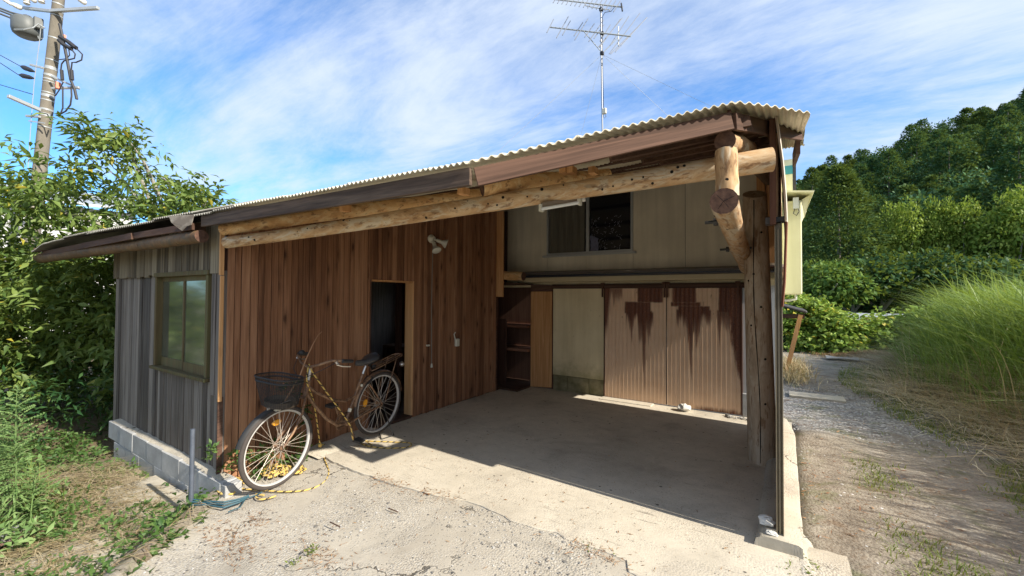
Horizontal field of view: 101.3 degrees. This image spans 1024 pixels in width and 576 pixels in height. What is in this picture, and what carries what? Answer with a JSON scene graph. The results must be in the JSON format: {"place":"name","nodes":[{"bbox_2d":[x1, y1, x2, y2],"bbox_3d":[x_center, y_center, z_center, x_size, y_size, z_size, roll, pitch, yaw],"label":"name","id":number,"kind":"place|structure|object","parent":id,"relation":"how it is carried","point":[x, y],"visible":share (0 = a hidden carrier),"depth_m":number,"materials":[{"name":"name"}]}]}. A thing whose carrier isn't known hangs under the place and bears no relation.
{"place":"outdoors","nodes":[
{"label":"outdoors","id":0,"kind":"place"},
{"bbox_2d":[0,182,139,337],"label":"white building","id":1,"kind":"structure","parent":0,"point":[96,204],"depth_m":17.86,"materials":[{"name":"white"}]},
{"bbox_2d":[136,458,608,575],"bbox_3d":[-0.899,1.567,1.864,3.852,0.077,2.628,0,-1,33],"label":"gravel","id":2,"kind":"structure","parent":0,"point":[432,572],"depth_m":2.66,"materials":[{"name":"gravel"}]},
{"bbox_2d":[0,340,1023,575],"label":"ground","id":3,"kind":"structure","parent":0,"point":[841,524],"depth_m":3.48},
{"bbox_2d":[0,439,26,508],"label":"goldenrod","id":4,"kind":"object","parent":3,"relation":"on","point":[4,455],"visible":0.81,"depth_m":3.16,"materials":[{"name":"plant"}]},
{"bbox_2d":[0,418,36,516],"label":"goldenrod","id":5,"kind":"object","parent":3,"relation":"on","point":[5,461],"visible":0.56,"depth_m":3.29,"materials":[{"name":"plant"}]},
{"bbox_2d":[0,385,49,522],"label":"goldenrod","id":6,"kind":"object","parent":3,"relation":"on","point":[19,445],"visible":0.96,"depth_m":3.06,"materials":[{"name":"plant"}]},
{"bbox_2d":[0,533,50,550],"bbox_3d":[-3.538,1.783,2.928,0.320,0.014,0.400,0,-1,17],"label":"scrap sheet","id":7,"kind":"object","parent":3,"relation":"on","point":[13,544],"visible":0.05,"depth_m":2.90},
{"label":"scrap sheet","id":8,"kind":"object","parent":7,"relation":"on","visible":0},
{"bbox_2d":[0,515,62,546],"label":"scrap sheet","id":9,"kind":"object","parent":8,"relation":"on","point":[3,540],"visible":0.15,"depth_m":2.92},
{"bbox_2d":[3,465,66,529],"bbox_3d":[-3.527,1.573,3.069,0.306,0.525,0.318,0,-1,4],"label":"goldenrod","id":10,"kind":"object","parent":3,"relation":"on","point":[33,482],"visible":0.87,"depth_m":3.08,"materials":[{"name":"plant"}]},
{"bbox_2d":[0,457,85,523],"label":"yard grass","id":11,"kind":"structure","parent":3,"relation":"on","point":[37,496],"depth_m":3.54,"materials":[{"name":"plant"}]},
{"bbox_2d":[0,454,90,561],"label":"yard weeds","id":12,"kind":"object","parent":3,"relation":"on","point":[8,525],"visible":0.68,"depth_m":2.90,"materials":[{"name":"plant"}]},
{"bbox_2d":[0,0,99,245],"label":"utility pole","id":13,"kind":"object","parent":3,"relation":"on","point":[27,27],"visible":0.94,"depth_m":12.27,"materials":[{"name":"concrete"}]},
{"bbox_2d":[0,352,113,454],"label":"undergrowth","id":14,"kind":"object","parent":3,"relation":"on","point":[61,397],"visible":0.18,"depth_m":5.34,"materials":[{"name":"green plant"}]},
{"bbox_2d":[0,531,133,575],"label":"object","id":15,"kind":"object","parent":3,"relation":"on","point":[72,569],"visible":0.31,"depth_m":2.71,"materials":[{"name":"plant"}]},
{"bbox_2d":[0,484,174,575],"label":"yard weeds","id":16,"kind":"object","parent":3,"relation":"on","point":[123,551],"visible":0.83,"depth_m":2.98,"materials":[{"name":"green plant"}]},
{"bbox_2d":[0,425,181,559],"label":"creeping weeds","id":17,"kind":"object","parent":3,"relation":"on","point":[71,447],"visible":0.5,"depth_m":4.40,"materials":[{"name":"green plant"}]},
{"bbox_2d":[0,449,235,575],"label":"straw","id":18,"kind":"object","parent":3,"relation":"on","point":[20,549],"visible":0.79,"depth_m":3.09,"materials":[{"name":"plant"}]},
{"bbox_2d":[0,108,238,422],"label":"broadleaf tree","id":19,"kind":"object","parent":3,"relation":"on","point":[42,300],"visible":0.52,"depth_m":5.93,"materials":[{"name":"green plant"}]},
{"bbox_2d":[102,475,188,537],"bbox_3d":[-2.934,1.768,3.432,1.120,0.095,0.370,0,-1,33],"label":"ledge","id":20,"kind":"object","parent":3,"relation":"on","point":[155,481],"visible":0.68,"depth_m":3.50,"materials":[{"name":"concrete"}]},
{"bbox_2d":[86,487,218,575],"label":"edge weeds","id":21,"kind":"object","parent":3,"relation":"on","point":[159,522],"visible":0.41,"depth_m":2.75,"materials":[{"name":"green plant"}]},
{"bbox_2d":[188,428,194,507],"bbox_3d":[-2.400,1.444,3.146,0.031,0.770,0.031,1,-1,-34],"label":"steel stake","id":22,"kind":"object","parent":3,"relation":"on","point":[191,464],"visible":0.65,"depth_m":3.14,"materials":[{"name":"metal"}]},
{"bbox_2d":[31,101,809,535],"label":"timber shed","id":23,"kind":"structure","parent":3,"relation":"on","point":[217,309],"depth_m":3.82,"materials":[{"name":"brown wood"}]},
{"bbox_2d":[149,270,211,382],"bbox_3d":[-3.076,0.324,3.912,1.255,0.952,0.100,0,-1,33],"label":"window","id":24,"kind":"structure","parent":23,"relation":"in","point":[182,302],"depth_m":3.91,"materials":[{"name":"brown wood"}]},
{"bbox_2d":[196,439,219,460],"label":"wall weeds","id":25,"kind":"object","parent":23,"relation":"attached to","point":[213,447],"depth_m":3.30,"materials":[{"name":"green plant"}]},
{"bbox_2d":[430,246,432,367],"bbox_3d":[-1.037,0.242,5.461,0.029,1.575,0.031,0,-1,33],"label":"hanging cord","id":26,"kind":"object","parent":23,"relation":"hanging from","point":[431,366],"visible":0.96,"depth_m":5.45,"materials":[{"name":"grey plastic"}]},
{"bbox_2d":[428,235,447,253],"bbox_3d":[-0.952,-0.567,5.445,0.213,0.255,0.262,0,-1,33],"label":"floodlight","id":27,"kind":"object","parent":23,"relation":"attached to","point":[436,249],"visible":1,"depth_m":5.43,"materials":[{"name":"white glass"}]},
{"bbox_2d":[539,198,585,211],"bbox_3d":[0.312,-0.532,2.636,0.303,0.120,0.058,1,-1,-9],"label":"tube lamp","id":28,"kind":"object","parent":23,"relation":"attached to","point":[547,205],"visible":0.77,"depth_m":2.61,"materials":[{"name":"white"}]},
{"bbox_2d":[500,0,711,149],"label":"antenna","id":29,"kind":"object","parent":23,"relation":"on","point":[602,34],"visible":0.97,"depth_m":10.48,"materials":[{"name":"white metal"}]},
{"bbox_2d":[127,455,816,575],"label":"concrete apron","id":30,"kind":"object","parent":3,"relation":"on","point":[437,553],"visible":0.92,"depth_m":2.64,"materials":[{"name":"concrete"}]},
{"bbox_2d":[191,492,261,511],"bbox_3d":[-2.152,1.586,3.095,0.481,0.028,0.277,1,-1,-14],"label":"blue strap","id":31,"kind":"object","parent":30,"relation":"on","point":[233,501],"visible":0.98,"depth_m":3.10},
{"bbox_2d":[217,463,306,494],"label":"fallen leaves","id":32,"kind":"object","parent":30,"relation":"on","point":[285,470],"visible":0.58,"depth_m":3.59,"materials":[{"name":"yellow"}]},
{"bbox_2d":[213,431,317,491],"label":"wall weeds","id":33,"kind":"object","parent":30,"relation":"on","point":[261,464],"depth_m":3.60,"materials":[{"name":"green plant"}]},
{"bbox_2d":[235,350,404,490],"bbox_3d":[-1.616,1.093,3.898,0.577,1.071,1.791,0,-1,33],"label":"bicycle","id":34,"kind":"object","parent":30,"relation":"on","point":[274,404],"visible":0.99,"depth_m":3.59,"materials":[{"name":"paint"}]},
{"bbox_2d":[242,364,411,499],"bbox_3d":[-1.689,1.141,3.816,0.752,0.964,1.485,0,-1,33],"label":"rope","id":35,"kind":"object","parent":34,"relation":"attached to","point":[320,444],"visible":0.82,"depth_m":3.78,"materials":[{"name":"yellow"}]},
{"bbox_2d":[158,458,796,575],"bbox_3d":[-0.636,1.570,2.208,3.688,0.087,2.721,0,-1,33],"label":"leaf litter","id":36,"kind":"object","parent":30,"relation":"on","point":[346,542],"visible":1,"depth_m":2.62,"materials":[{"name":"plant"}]},
{"bbox_2d":[284,541,819,575],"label":"crack weeds","id":37,"kind":"object","parent":30,"relation":"on","point":[316,548],"visible":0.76,"depth_m":2.41,"materials":[{"name":"green plant"}]},
{"bbox_2d":[324,387,799,575],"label":"concrete slab","id":38,"kind":"structure","parent":3,"relation":"on","point":[544,436],"depth_m":3.60,"materials":[{"name":"concrete"}]},
{"bbox_2d":[302,427,388,458],"bbox_3d":[-1.656,1.552,4.318,0.300,0.062,0.900,0,-1,33],"label":"mortar fillet","id":39,"kind":"object","parent":38,"relation":"on","point":[340,442],"visible":0.73,"depth_m":4.19,"materials":[{"name":"concrete"}]},
{"bbox_2d":[497,283,552,391],"bbox_3d":[0.096,0.785,7.087,1.370,1.720,0.820,0,-1,33],"label":"cupboard","id":40,"kind":"object","parent":38,"relation":"on","point":[526,313],"visible":0.69,"depth_m":7.00,"materials":[{"name":"brown wood"}]},
{"bbox_2d":[497,159,814,416],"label":"house","id":41,"kind":"structure","parent":3,"relation":"on","point":[647,286],"depth_m":5.98,"materials":[{"name":"paint"}]},
{"bbox_2d":[542,191,635,257],"bbox_3d":[1.179,-1.041,6.566,1.535,1.075,0.110,0,-1,33],"label":"window","id":42,"kind":"structure","parent":41,"relation":"in","point":[603,225],"depth_m":6.52,"materials":[{"name":"black"}]},
{"bbox_2d":[605,288,666,404],"bbox_3d":[1.779,0.814,6.093,0.892,1.620,0.041,0,-1,33],"label":"sliding door","id":43,"kind":"structure","parent":41,"relation":"in","point":[635,318],"depth_m":6.07,"materials":[{"name":"brown metal"}]},
{"bbox_2d":[667,288,740,414],"bbox_3d":[2.538,0.809,5.599,0.903,1.620,0.041,0,-1,33],"label":"sliding door","id":44,"kind":"structure","parent":41,"relation":"in","point":[704,324],"depth_m":5.57,"materials":[{"name":"brown metal"}]},
{"bbox_2d":[754,418,803,558],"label":"kerb","id":45,"kind":"structure","parent":3,"relation":"on","point":[790,542],"depth_m":2.91,"materials":[{"name":"concrete"}]},
{"bbox_2d":[783,304,806,370],"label":"tiled lean to","id":46,"kind":"object","parent":3,"relation":"on","point":[799,317],"visible":0.42,"depth_m":7.73,"materials":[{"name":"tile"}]},
{"bbox_2d":[783,353,821,390],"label":"dry weeds","id":47,"kind":"object","parent":3,"relation":"on","point":[797,372],"visible":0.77,"depth_m":7.60,"materials":[{"name":"plant"}]},
{"bbox_2d":[789,391,845,402],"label":"lane slab","id":48,"kind":"structure","parent":3,"relation":"on","point":[809,396],"depth_m":6.48,"materials":[{"name":"concrete"}]},
{"bbox_2d":[807,547,851,575],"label":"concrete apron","id":49,"kind":"object","parent":3,"relation":"on","point":[831,563],"visible":0.9,"depth_m":2.40,"materials":[{"name":"concrete"}]},
{"bbox_2d":[797,349,896,360],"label":"dry grass","id":50,"kind":"structure","parent":3,"relation":"on","point":[860,353],"depth_m":10.73,"materials":[{"name":"plant"}]},
{"bbox_2d":[783,290,1013,357],"bbox_3d":[10.491,1.038,11.229,6.373,2.538,2.910,0,-1,33],"label":"vine hedge","id":51,"kind":"object","parent":3,"relation":"on","point":[825,329],"visible":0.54,"depth_m":11.76,"materials":[{"name":"green plant"}]},
{"bbox_2d":[789,380,1022,571],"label":"lane gravel","id":52,"kind":"structure","parent":3,"relation":"on","point":[884,423],"depth_m":4.90,"materials":[{"name":"gravel"}]},
{"bbox_2d":[791,357,1023,560],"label":"leaf litter","id":53,"kind":"object","parent":3,"relation":"on","point":[869,475],"visible":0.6,"depth_m":3.58,"materials":[{"name":"plant"}]},
{"bbox_2d":[809,333,1023,509],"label":"dead grass","id":54,"kind":"structure","parent":3,"relation":"on","point":[880,362],"depth_m":5.58,"materials":[{"name":"plant"}]},
{"bbox_2d":[837,361,1023,492],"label":"grass","id":55,"kind":"structure","parent":3,"relation":"on","point":[918,423],"depth_m":5.30,"materials":[{"name":"plant"}]},
{"bbox_2d":[842,454,1023,575],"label":"lane weeds","id":56,"kind":"object","parent":3,"relation":"on","point":[878,478],"visible":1,"depth_m":2.72,"materials":[{"name":"green plant"}]},
{"bbox_2d":[844,258,1023,439],"bbox_3d":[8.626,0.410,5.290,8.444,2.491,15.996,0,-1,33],"label":"tall grass","id":57,"kind":"structure","parent":3,"relation":"on","point":[996,329],"depth_m":6.46,"materials":[{"name":"plant"}]},
{"bbox_2d":[857,372,1022,575],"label":"lane weeds","id":58,"kind":"object","parent":3,"relation":"on","point":[950,468],"visible":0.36,"depth_m":4.10,"materials":[{"name":"green plant"}]},
{"bbox_2d":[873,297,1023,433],"bbox_3d":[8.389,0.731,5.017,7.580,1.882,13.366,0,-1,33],"label":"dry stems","id":59,"kind":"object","parent":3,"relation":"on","point":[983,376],"visible":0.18,"depth_m":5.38,"materials":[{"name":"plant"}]},
{"bbox_2d":[0,0,1023,223],"label":"sky","id":60,"kind":"structure","parent":0,"point":[267,98],"materials":[{"name":"blue"}]},
{"bbox_2d":[758,514,775,526],"bbox_3d":[1.600,1.464,2.637,0.100,0.063,0.086,0,-1,33],"label":"concrete lump","id":61,"kind":"object","parent":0,"point":[766,520],"visible":0.99,"depth_m":2.62,"materials":[{"name":"concrete"}]},
{"bbox_2d":[832,301,914,313],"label":"hill","id":62,"kind":"structure","parent":0,"point":[879,311],"depth_m":30.45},
{"bbox_2d":[798,166,823,203],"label":"conifer tree","id":63,"kind":"object","parent":62,"relation":"on","point":[808,179],"visible":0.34,"depth_m":53.35,"materials":[{"name":"green plant"}]},
{"bbox_2d":[802,258,882,308],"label":"round tree","id":64,"kind":"object","parent":62,"relation":"on","point":[823,278],"visible":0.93,"depth_m":22.41,"materials":[{"name":"green plant"}]},
{"bbox_2d":[842,153,856,167],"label":"conifer tree","id":65,"kind":"object","parent":62,"relation":"on","point":[847,159],"visible":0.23,"depth_m":63.23,"materials":[{"name":"green plant"}]},
{"bbox_2d":[823,208,898,311],"bbox_3d":[25.599,-1.910,31.904,6.084,8.740,6.614,1,-1,-18],"label":"conifer tree","id":66,"kind":"object","parent":62,"relation":"on","point":[843,246],"visible":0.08,"depth_m":31.81,"materials":[{"name":"green plant"}]},
{"bbox_2d":[852,163,869,176],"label":"conifer tree","id":67,"kind":"object","parent":62,"relation":"on","point":[859,167],"visible":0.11,"depth_m":51.43,"materials":[{"name":"green plant"}]},
{"bbox_2d":[802,161,921,313],"bbox_3d":[21.992,-2.713,28.437,8.970,11.669,8.086,0,-1,33],"label":"conifer tree","id":68,"kind":"object","parent":62,"relation":"on","point":[842,179],"visible":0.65,"depth_m":27.67,"materials":[{"name":"green plant"}]},
{"bbox_2d":[841,197,884,257],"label":"conifer tree","id":69,"kind":"object","parent":62,"relation":"on","point":[875,206],"visible":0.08,"depth_m":34.70,"materials":[{"name":"green plant"}]},
{"bbox_2d":[856,176,882,197],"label":"conifer tree","id":70,"kind":"object","parent":62,"relation":"on","point":[867,181],"visible":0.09,"depth_m":43.65,"materials":[{"name":"green plant"}]},
{"bbox_2d":[818,267,922,312],"bbox_3d":[20.091,0.733,24.969,5.736,4.364,4.910,0,-1,2],"label":"round tree","id":71,"kind":"object","parent":62,"relation":"on","point":[855,308],"visible":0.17,"depth_m":24.08,"materials":[{"name":"green plant"}]},
{"bbox_2d":[874,193,893,219],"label":"conifer tree","id":72,"kind":"object","parent":62,"relation":"on","point":[881,201],"visible":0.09,"depth_m":38.30,"materials":[{"name":"green plant"}]},
{"bbox_2d":[867,148,911,197],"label":"conifer tree","id":73,"kind":"object","parent":62,"relation":"on","point":[888,163],"visible":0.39,"depth_m":43.35,"materials":[{"name":"green plant"}]},
{"bbox_2d":[876,195,925,313],"bbox_3d":[25.854,-1.702,28.115,2.485,8.888,2.695,0,-1,33],"label":"round tree","id":74,"kind":"object","parent":62,"relation":"on","point":[895,225],"visible":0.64,"depth_m":27.56,"materials":[{"name":"green plant"}]},
{"bbox_2d":[886,183,926,225],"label":"conifer tree","id":75,"kind":"object","parent":62,"relation":"on","point":[905,190],"visible":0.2,"depth_m":33.05,"materials":[{"name":"green plant"}]},
{"bbox_2d":[883,157,929,197],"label":"round tree","id":76,"kind":"object","parent":62,"relation":"on","point":[919,164],"visible":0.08,"depth_m":45.40,"materials":[{"name":"green plant"}]},
{"bbox_2d":[886,123,927,192],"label":"tree","id":77,"kind":"object","parent":62,"relation":"on","point":[911,133],"visible":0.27,"depth_m":51.00,"materials":[{"name":"green plant"}]},
{"bbox_2d":[836,245,979,311],"bbox_3d":[21.761,0.241,24.904,7.647,5.819,6.547,0,-1,2],"label":"round tree","id":78,"kind":"object","parent":62,"relation":"on","point":[871,262],"visible":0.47,"depth_m":23.28,"materials":[{"name":"green plant"}]},
{"bbox_2d":[857,188,962,305],"bbox_3d":[28.423,-2.331,29.671,6.262,9.195,5.141,1,-1,-13],"label":"round tree","id":79,"kind":"object","parent":62,"relation":"on","point":[921,197],"visible":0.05,"depth_m":28.70,"materials":[{"name":"green plant"}]},
{"bbox_2d":[894,167,933,189],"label":"round tree","id":80,"kind":"object","parent":62,"relation":"on","point":[912,179],"visible":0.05,"depth_m":42.89,"materials":[{"name":"green plant"}]},
{"bbox_2d":[898,134,932,173],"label":"conifer tree","id":81,"kind":"object","parent":62,"relation":"on","point":[918,142],"visible":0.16,"depth_m":48.89,"materials":[{"name":"green plant"}]},
{"bbox_2d":[913,118,937,154],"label":"conifer tree","id":82,"kind":"object","parent":62,"relation":"on","point":[925,128],"visible":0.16,"depth_m":53.58,"materials":[{"name":"green plant"}]},
{"bbox_2d":[911,174,942,211],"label":"conifer tree","id":83,"kind":"object","parent":62,"relation":"on","point":[930,178],"visible":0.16,"depth_m":36.79,"materials":[{"name":"green plant"}]},
{"bbox_2d":[912,139,944,174],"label":"conifer tree","id":84,"kind":"object","parent":62,"relation":"on","point":[935,144],"visible":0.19,"depth_m":45.81,"materials":[{"name":"green plant"}]},
{"bbox_2d":[873,257,986,307],"bbox_3d":[23.919,0.623,24.234,5.238,4.655,6.118,-1,-1,38],"label":"round tree","id":85,"kind":"object","parent":62,"relation":"on","point":[913,269],"visible":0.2,"depth_m":23.01,"materials":[{"name":"green plant"}]},
{"bbox_2d":[916,154,958,184],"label":"conifer tree","id":86,"kind":"object","parent":62,"relation":"on","point":[930,159],"visible":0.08,"depth_m":40.44,"materials":[{"name":"green plant"}]},
{"bbox_2d":[927,128,951,157],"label":"conifer tree","id":87,"kind":"object","parent":62,"relation":"on","point":[939,132],"visible":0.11,"depth_m":48.57,"materials":[{"name":"green plant"}]},
{"bbox_2d":[917,194,962,263],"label":"round tree","id":88,"kind":"object","parent":62,"relation":"on","point":[927,241],"visible":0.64,"depth_m":27.08,"materials":[{"name":"green plant"}]},
{"bbox_2d":[925,117,964,136],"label":"round tree","id":89,"kind":"object","parent":62,"relation":"on","point":[942,125],"visible":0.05,"depth_m":55.91,"materials":[{"name":"green plant"}]},
{"bbox_2d":[920,136,972,191],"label":"tree","id":90,"kind":"object","parent":62,"relation":"on","point":[956,154],"visible":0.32,"depth_m":37.98,"materials":[{"name":"green plant"}]},
{"bbox_2d":[924,186,977,221],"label":"conifer tree","id":91,"kind":"object","parent":62,"relation":"on","point":[943,191],"visible":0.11,"depth_m":29.93,"materials":[{"name":"green plant"}]},
{"bbox_2d":[928,133,985,182],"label":"conifer tree","id":92,"kind":"object","parent":62,"relation":"on","point":[964,140],"visible":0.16,"depth_m":40.93,"materials":[{"name":"green plant"}]},
{"bbox_2d":[898,248,1023,308],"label":"round tree","id":93,"kind":"object","parent":62,"relation":"on","point":[1003,261],"visible":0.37,"depth_m":21.98,"materials":[{"name":"green plant"}]},
{"bbox_2d":[930,195,991,262],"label":"round tree","id":94,"kind":"object","parent":62,"relation":"on","point":[965,243],"visible":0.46,"depth_m":26.21,"materials":[{"name":"green plant"}]},
{"bbox_2d":[947,107,979,139],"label":"tree","id":95,"kind":"object","parent":62,"relation":"on","point":[962,119],"visible":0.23,"depth_m":51.85,"materials":[{"name":"green plant"}]},
{"bbox_2d":[949,162,982,195],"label":"conifer tree","id":96,"kind":"object","parent":62,"relation":"on","point":[967,165],"visible":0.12,"depth_m":35.66,"materials":[{"name":"green plant"}]},
{"bbox_2d":[926,166,1008,201],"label":"round tree","id":97,"kind":"object","parent":62,"relation":"on","point":[971,175],"visible":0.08,"depth_m":33.64,"materials":[{"name":"green plant"}]},
{"bbox_2d":[958,131,984,163],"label":"conifer tree","id":98,"kind":"object","parent":62,"relation":"on","point":[970,139],"visible":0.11,"depth_m":42.36,"materials":[{"name":"green plant"}]},
{"bbox_2d":[958,110,990,135],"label":"conifer tree","id":99,"kind":"object","parent":62,"relation":"on","point":[978,119],"visible":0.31,"depth_m":49.19,"materials":[{"name":"green plant"}]},
{"bbox_2d":[957,124,991,163],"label":"conifer tree","id":100,"kind":"object","parent":62,"relation":"on","point":[971,129],"visible":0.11,"depth_m":44.38,"materials":[{"name":"green plant"}]},
{"bbox_2d":[943,183,1006,255],"bbox_3d":[29.890,-2.294,27.109,6.752,8.923,6.211,1,-1,-18],"label":"conifer tree","id":101,"kind":"object","parent":62,"relation":"on","point":[968,189],"visible":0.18,"depth_m":26.77,"materials":[{"name":"green plant"}]},
{"bbox_2d":[932,255,1023,301],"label":"round tree","id":102,"kind":"object","parent":62,"relation":"on","point":[1003,271],"visible":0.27,"depth_m":20.55,"materials":[{"name":"green plant"}]},
{"bbox_2d":[950,177,1011,221],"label":"round tree","id":103,"kind":"object","parent":62,"relation":"on","point":[977,182],"visible":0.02,"depth_m":31.62,"materials":[{"name":"green plant"}]},
{"bbox_2d":[968,183,1023,264],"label":"round tree","id":104,"kind":"object","parent":62,"relation":"on","point":[1011,241],"visible":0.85,"depth_m":24.31,"materials":[{"name":"green plant"}]},
{"bbox_2d":[972,115,1023,164],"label":"conifer tree","id":105,"kind":"object","parent":62,"relation":"on","point":[1000,120],"visible":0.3,"depth_m":42.40,"materials":[{"name":"green plant"}]},
{"bbox_2d":[974,135,1023,261],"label":"conifer tree","id":106,"kind":"object","parent":62,"relation":"on","point":[1004,166],"visible":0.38,"depth_m":26.54,"materials":[{"name":"green plant"}]},
{"bbox_2d":[976,122,1023,187],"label":"tree","id":107,"kind":"object","parent":62,"relation":"on","point":[995,147],"visible":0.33,"depth_m":35.71,"materials":[{"name":"green plant"}]},
{"bbox_2d":[998,102,1023,130],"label":"conifer tree","id":108,"kind":"object","parent":62,"relation":"on","point":[1008,109],"visible":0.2,"depth_m":45.75,"materials":[{"name":"green plant"}]},
{"bbox_2d":[1015,89,1023,127],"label":"conifer tree","id":109,"kind":"object","parent":62,"relation":"on","point":[1019,106],"visible":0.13,"depth_m":47.62,"materials":[{"name":"green plant"}]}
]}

